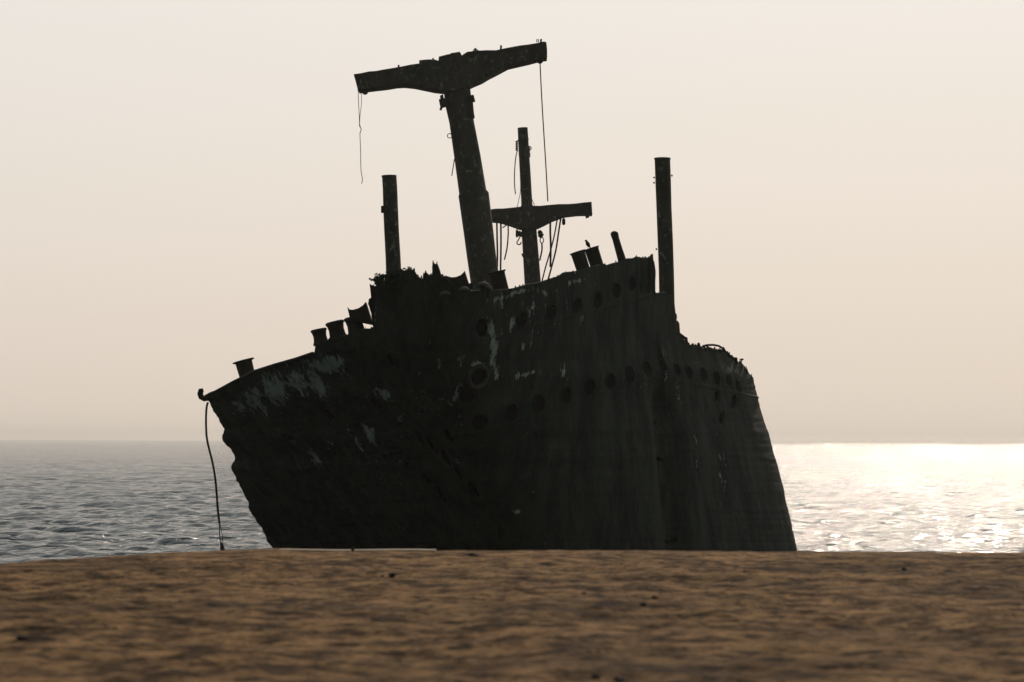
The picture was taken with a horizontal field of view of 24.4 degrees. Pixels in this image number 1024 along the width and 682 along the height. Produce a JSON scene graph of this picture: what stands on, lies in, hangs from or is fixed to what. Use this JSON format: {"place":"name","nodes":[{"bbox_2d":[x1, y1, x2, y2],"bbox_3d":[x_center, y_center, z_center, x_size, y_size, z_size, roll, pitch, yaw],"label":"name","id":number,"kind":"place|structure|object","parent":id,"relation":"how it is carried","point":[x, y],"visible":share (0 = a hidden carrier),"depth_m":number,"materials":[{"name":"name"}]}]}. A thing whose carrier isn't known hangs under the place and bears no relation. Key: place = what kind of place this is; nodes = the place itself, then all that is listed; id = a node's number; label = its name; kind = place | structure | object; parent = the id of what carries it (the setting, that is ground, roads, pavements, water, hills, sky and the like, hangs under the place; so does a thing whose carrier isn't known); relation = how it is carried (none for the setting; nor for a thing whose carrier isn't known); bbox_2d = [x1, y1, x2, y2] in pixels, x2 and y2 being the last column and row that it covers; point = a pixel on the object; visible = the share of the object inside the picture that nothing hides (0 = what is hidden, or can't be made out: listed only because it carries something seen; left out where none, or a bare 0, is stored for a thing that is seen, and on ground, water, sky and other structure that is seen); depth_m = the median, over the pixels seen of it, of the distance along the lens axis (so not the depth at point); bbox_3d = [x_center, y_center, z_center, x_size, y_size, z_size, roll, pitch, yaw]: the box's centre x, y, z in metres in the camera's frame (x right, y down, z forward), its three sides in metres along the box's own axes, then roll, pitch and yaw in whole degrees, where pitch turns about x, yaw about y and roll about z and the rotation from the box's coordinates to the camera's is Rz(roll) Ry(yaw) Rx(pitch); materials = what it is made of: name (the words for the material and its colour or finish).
{"place":"outdoors","nodes":[
{"label":"outdoors","id":0,"kind":"place"},
{"bbox_2d":[0,548,1023,681],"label":"ground","id":1,"kind":"structure","parent":0,"point":[265,615],"depth_m":13.41,"materials":[{"name":"sand"}]},
{"bbox_2d":[16,635,30,639],"bbox_3d":[-2.379,1.443,11.522,0.077,0.023,0.060,0,-2,0],"label":"stone","id":2,"kind":"object","parent":1,"relation":"on","point":[20,637],"visible":1,"depth_m":11.51,"materials":[{"name":"stone"}]},
{"bbox_2d":[283,549,435,551],"bbox_3d":[-1.401,1.922,21.538,1.419,0.060,0.100,0,-2,0],"label":"plank","id":3,"kind":"object","parent":1,"relation":"on","point":[433,550],"visible":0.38,"depth_m":21.49,"materials":[{"name":"brown wood"}]},
{"bbox_2d":[463,553,478,555],"bbox_3d":[-0.352,1.860,20.626,0.148,0.028,0.075,0,-2,0],"label":"stone","id":4,"kind":"object","parent":1,"relation":"on","point":[470,554],"visible":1,"depth_m":20.60,"materials":[{"name":"stone"}]},
{"bbox_2d":[591,675,601,678],"bbox_3d":[0.357,1.430,10.073,0.042,0.022,0.047,2,-3,-37],"label":"stone","id":5,"kind":"object","parent":1,"relation":"on","point":[595,677],"visible":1,"depth_m":10.06,"materials":[{"name":"brown stone"}]},
{"bbox_2d":[613,677,625,680],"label":"stone","id":6,"kind":"object","parent":1,"relation":"on","point":[619,679],"visible":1,"depth_m":9.98,"materials":[{"name":"stone"}]},
{"bbox_2d":[0,440,1023,563],"bbox_3d":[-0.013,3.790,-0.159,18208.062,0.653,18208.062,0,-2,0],"label":"sea","id":7,"kind":"structure","parent":0,"point":[65,499],"depth_m":153.50,"materials":[{"name":"grey liquid"}]},
{"bbox_2d":[197,39,796,551],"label":"shipwreck","id":8,"kind":"object","parent":7,"relation":"on","point":[597,405],"visible":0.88,"depth_m":65.43,"materials":[{"name":"metal"}]},
{"bbox_2d":[205,402,224,550],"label":"hanging rope","id":9,"kind":"object","parent":8,"relation":"hanging from","point":[216,492],"visible":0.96,"depth_m":67.75,"materials":[{"name":"fabric"}]},
{"bbox_2d":[358,92,362,183],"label":"hanging wire","id":10,"kind":"object","parent":8,"relation":"hanging from","point":[360,131],"visible":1,"depth_m":94.43,"materials":[{"name":"metal"}]},
{"bbox_2d":[369,266,417,291],"bbox_3d":[-3.005,-1.555,60.455,1.318,0.694,0.780,0,-2,0],"label":"weed","id":11,"kind":"object","parent":8,"relation":"on","point":[380,282],"visible":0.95,"depth_m":60.30,"materials":[{"name":"plant"}]},
{"bbox_2d":[496,222,497,264],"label":"hanging wire","id":12,"kind":"object","parent":8,"relation":"hanging from","point":[497,240],"visible":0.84,"depth_m":114.28,"materials":[{"name":"metal"}]},
{"bbox_2d":[500,223,501,269],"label":"hanging wire","id":13,"kind":"object","parent":8,"relation":"hanging from","point":[500,245],"visible":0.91,"depth_m":114.26,"materials":[{"name":"metal"}]},
{"bbox_2d":[502,225,508,259],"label":"hanging wire","id":14,"kind":"object","parent":8,"relation":"hanging from","point":[507,240],"visible":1,"depth_m":114.29,"materials":[{"name":"metal"}]},
{"bbox_2d":[514,151,517,193],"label":"hanging wire","id":15,"kind":"object","parent":8,"relation":"hanging from","point":[514,172],"visible":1,"depth_m":114.42,"materials":[{"name":"metal"}]},
{"bbox_2d":[539,237,543,260],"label":"looped rope","id":16,"kind":"object","parent":8,"relation":"hanging from","point":[541,248],"visible":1,"depth_m":114.26,"materials":[{"name":"fabric"}]},
{"bbox_2d":[539,63,547,200],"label":"hanging wire","id":17,"kind":"object","parent":8,"relation":"hanging from","point":[543,131],"visible":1,"depth_m":94.42,"materials":[{"name":"metal"}]},
{"bbox_2d":[541,220,557,280],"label":"hanging wire","id":18,"kind":"object","parent":8,"relation":"hanging from","point":[549,252],"visible":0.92,"depth_m":114.26,"materials":[{"name":"metal"}]},
{"bbox_2d":[549,222,551,266],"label":"hanging wire","id":19,"kind":"object","parent":8,"relation":"hanging from","point":[550,244],"visible":1,"depth_m":114.26,"materials":[{"name":"metal"}]},
{"bbox_2d":[548,218,561,277],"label":"hanging wire","id":20,"kind":"object","parent":8,"relation":"hanging from","point":[555,248],"visible":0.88,"depth_m":114.26,"materials":[{"name":"metal"}]},
{"bbox_2d":[0,0,1023,442],"label":"sky","id":21,"kind":"structure","parent":0,"point":[183,197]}
]}

